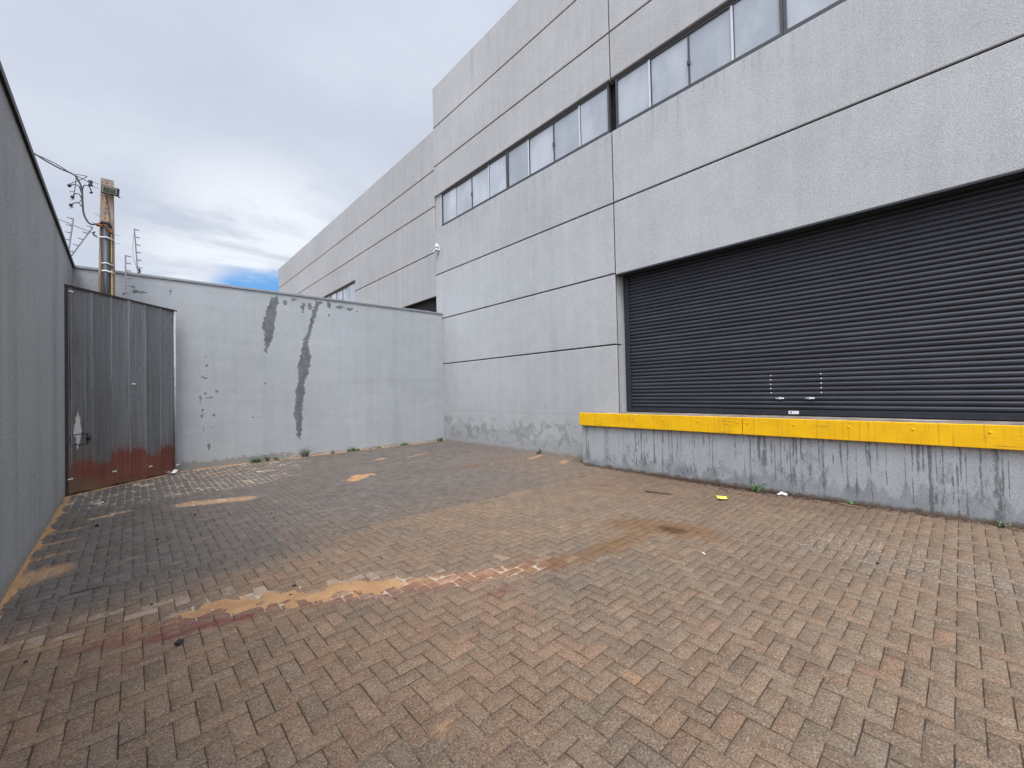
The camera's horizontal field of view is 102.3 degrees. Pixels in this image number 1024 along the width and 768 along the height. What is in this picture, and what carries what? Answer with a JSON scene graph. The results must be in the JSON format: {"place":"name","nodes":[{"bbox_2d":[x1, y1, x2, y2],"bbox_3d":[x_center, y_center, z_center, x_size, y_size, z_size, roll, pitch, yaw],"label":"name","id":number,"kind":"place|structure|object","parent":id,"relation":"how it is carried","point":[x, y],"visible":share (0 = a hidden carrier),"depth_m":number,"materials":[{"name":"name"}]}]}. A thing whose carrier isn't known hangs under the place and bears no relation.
{"place":"outdoors","nodes":[
{"label":"outdoors","id":0,"kind":"place"},
{"bbox_2d":[0,0,517,291],"label":"sky","id":1,"kind":"structure","parent":0,"point":[230,134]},
{"bbox_2d":[278,131,436,311],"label":"warehouse","id":2,"kind":"structure","parent":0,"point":[374,243],"depth_m":17.36,"materials":[{"name":"grey concrete"}]},
{"bbox_2d":[330,281,354,300],"bbox_3d":[-8.611,-4.299,21.000,0.102,1.200,3.440,0,-1,-43],"label":"window","id":3,"kind":"structure","parent":2,"relation":"in","point":[347,292],"depth_m":20.66,"materials":[{"name":"grey glass"}]},
{"bbox_2d":[0,440,1023,767],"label":"pavement","id":4,"kind":"structure","parent":0,"point":[544,610],"depth_m":2.84,"materials":[{"name":"brown brick"}]},
{"bbox_2d":[0,61,74,602],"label":"boundary wall","id":5,"kind":"structure","parent":4,"relation":"on","point":[37,264],"depth_m":4.29,"materials":[{"name":"grey concrete"}]},
{"bbox_2d":[65,217,73,249],"bbox_3d":[-8.139,-2.727,7.568,0.143,0.688,0.027,0,-1,-43],"label":"fence post","id":6,"kind":"object","parent":5,"relation":"on","point":[70,232],"visible":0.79,"depth_m":7.58,"materials":[{"name":"grey metal"}]},
{"bbox_2d":[70,225,93,255],"bbox_3d":[-8.239,-2.718,7.883,0.339,0.693,0.027,0,-1,-43],"label":"fence post","id":7,"kind":"object","parent":5,"relation":"on","point":[80,243],"visible":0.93,"depth_m":7.88,"materials":[{"name":"grey metal"}]},
{"bbox_2d":[64,284,178,495],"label":"gate","id":8,"kind":"structure","parent":5,"relation":"attached to","point":[120,399],"depth_m":7.83,"materials":[{"name":"metal"}]},
{"bbox_2d":[125,255,130,298],"bbox_3d":[-7.543,-2.096,8.100,0.093,0.877,0.052,0,-1,-43],"label":"fence post","id":9,"kind":"object","parent":8,"relation":"on","point":[126,285],"visible":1,"depth_m":8.08,"materials":[{"name":"grey metal"}]},
{"bbox_2d":[88,178,120,295],"bbox_3d":[-7.920,-1.025,8.032,0.458,6.010,0.386,0,-1,-43],"label":"utility pole","id":10,"kind":"object","parent":4,"relation":"on","point":[109,191],"visible":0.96,"depth_m":8.02,"materials":[{"name":"concrete"}]},
{"bbox_2d":[34,153,95,224],"bbox_3d":[-12.144,-4.819,6.095,9.079,3.606,0.479,-1,-1,-23],"label":"service cable","id":11,"kind":"object","parent":10,"relation":"attached to","point":[74,193],"visible":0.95,"depth_m":7.84,"materials":[{"name":"rubber"}]},
{"bbox_2d":[174,639,183,645],"bbox_3d":[-2.200,1.703,2.723,0.039,0.034,0.053,-1,-1,13],"label":"pebble","id":12,"kind":"object","parent":4,"relation":"on","point":[178,642],"visible":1,"depth_m":2.71,"materials":[{"name":"stone"}]},
{"bbox_2d":[0,440,444,618],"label":"sand","id":13,"kind":"structure","parent":4,"relation":"on","point":[242,604],"depth_m":3.39,"materials":[{"name":"sand"}]},
{"bbox_2d":[299,446,312,456],"bbox_3d":[-5.447,1.771,10.942,0.481,0.306,0.313,0,-1,-43],"label":"weed","id":14,"kind":"object","parent":13,"relation":"on","point":[304,453],"visible":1,"depth_m":10.92,"materials":[{"name":"green plant"}]},
{"bbox_2d":[73,262,444,470],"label":"boundary wall","id":15,"kind":"structure","parent":4,"relation":"on","point":[260,373],"depth_m":10.81,"materials":[{"name":"concrete"}]},
{"bbox_2d":[133,228,141,272],"bbox_3d":[-8.096,-2.859,8.913,0.154,0.988,0.044,0,-1,-43],"label":"fence post","id":16,"kind":"object","parent":15,"relation":"on","point":[136,252],"visible":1,"depth_m":8.90,"materials":[{"name":"metal"}]},
{"bbox_2d":[250,455,278,462],"bbox_3d":[-6.174,1.815,10.275,0.669,0.228,0.186,0,-1,-43],"label":"weed","id":17,"kind":"object","parent":4,"relation":"on","point":[259,460],"visible":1,"depth_m":10.23,"materials":[{"name":"green plant"}]},
{"bbox_2d":[347,446,359,451],"bbox_3d":[-4.544,1.827,11.790,0.437,0.182,0.185,0,-1,-43],"label":"weed","id":18,"kind":"object","parent":4,"relation":"on","point":[354,449],"visible":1,"depth_m":11.79,"materials":[{"name":"green plant"}]},
{"bbox_2d":[645,490,670,493],"bbox_3d":[2.234,1.662,6.315,0.387,0.022,0.028,-2,-1,31],"label":"stick","id":19,"kind":"object","parent":4,"relation":"on","point":[657,492],"visible":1,"depth_m":6.31,"materials":[{"name":"brown wood"}]},
{"bbox_2d":[716,495,726,498],"bbox_3d":[3.019,1.635,5.920,0.136,0.026,0.176,-2,-1,19],"label":"paper scrap","id":20,"kind":"object","parent":4,"relation":"on","point":[721,497],"visible":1,"depth_m":5.96,"materials":[{"name":"yellow paper"}]},
{"bbox_2d":[750,482,764,491],"bbox_3d":[3.774,1.567,6.331,0.325,0.151,0.241,0,-1,-43],"label":"weed","id":21,"kind":"object","parent":4,"relation":"on","point":[756,489],"visible":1,"depth_m":6.30,"materials":[{"name":"green plant"}]},
{"bbox_2d":[777,492,787,495],"bbox_3d":[3.943,1.604,6.020,0.091,0.056,0.123,-1,-1,-15],"label":"plastic cup","id":22,"kind":"object","parent":4,"relation":"on","point":[783,493],"visible":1,"depth_m":6.00,"materials":[{"name":"white plastic"}]},
{"bbox_2d":[579,412,1023,527],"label":"loading dock","id":23,"kind":"object","parent":4,"relation":"on","point":[970,470],"visible":0.91,"depth_m":5.68,"materials":[{"name":"concrete"}]},
{"bbox_2d":[586,464,1023,530],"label":"leaf litter","id":24,"kind":"object","parent":4,"relation":"on","point":[735,487],"visible":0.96,"depth_m":6.17,"materials":[{"name":"brown plant"}]},
{"bbox_2d":[832,502,861,508],"bbox_3d":[4.416,1.595,5.440,0.032,0.028,0.336,-1,-1,-27],"label":"twig","id":25,"kind":"object","parent":4,"relation":"on","point":[847,505],"visible":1,"depth_m":5.43,"materials":[{"name":"brown wood"}]},
{"bbox_2d":[995,521,1011,527],"bbox_3d":[5.430,1.542,4.554,0.201,0.066,0.135,0,-1,-43],"label":"weed","id":26,"kind":"object","parent":4,"relation":"on","point":[1001,524],"visible":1,"depth_m":4.54,"materials":[{"name":"green plant"}]},
{"bbox_2d":[432,0,1023,457],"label":"warehouse","id":27,"kind":"structure","parent":0,"point":[752,206],"depth_m":7.42,"materials":[{"name":"grey concrete"}]},
{"bbox_2d":[433,244,439,252],"bbox_3d":[-2.614,-4.669,14.181,0.170,0.294,0.244,0,-1,-43],"label":"security camera","id":28,"kind":"object","parent":27,"relation":"attached to","point":[437,247],"visible":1,"depth_m":14.12,"materials":[{"name":"white plastic"}]},
{"bbox_2d":[442,150,507,225],"bbox_3d":[-1.246,-6.003,12.941,0.102,1.170,3.350,0,-1,-43],"label":"window","id":29,"kind":"structure","parent":27,"relation":"in","point":[488,181],"depth_m":12.79,"materials":[{"name":"clear glass"}]},
{"bbox_2d":[507,82,611,189],"bbox_3d":[1.040,-6.095,10.453,0.102,1.170,3.400,0,-1,-43],"label":"window","id":30,"kind":"structure","parent":27,"relation":"in","point":[587,121],"depth_m":10.23,"materials":[{"name":"clear glass"}]},
{"bbox_2d":[615,0,783,128],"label":"window","id":31,"kind":"structure","parent":27,"relation":"in","point":[737,29],"depth_m":7.77,"materials":[{"name":"clear glass"}]},
{"bbox_2d":[783,0,846,34],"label":"window","id":32,"kind":"structure","parent":27,"relation":"in","point":[796,13],"depth_m":6.55,"materials":[{"name":"grey glass"}]},
{"bbox_2d":[695,408,1023,421],"bbox_3d":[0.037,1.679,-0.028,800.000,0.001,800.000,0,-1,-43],"label":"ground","id":33,"kind":"structure","parent":0,"point":[870,417],"depth_m":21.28,"materials":[{"name":"grey concrete"}]}
]}

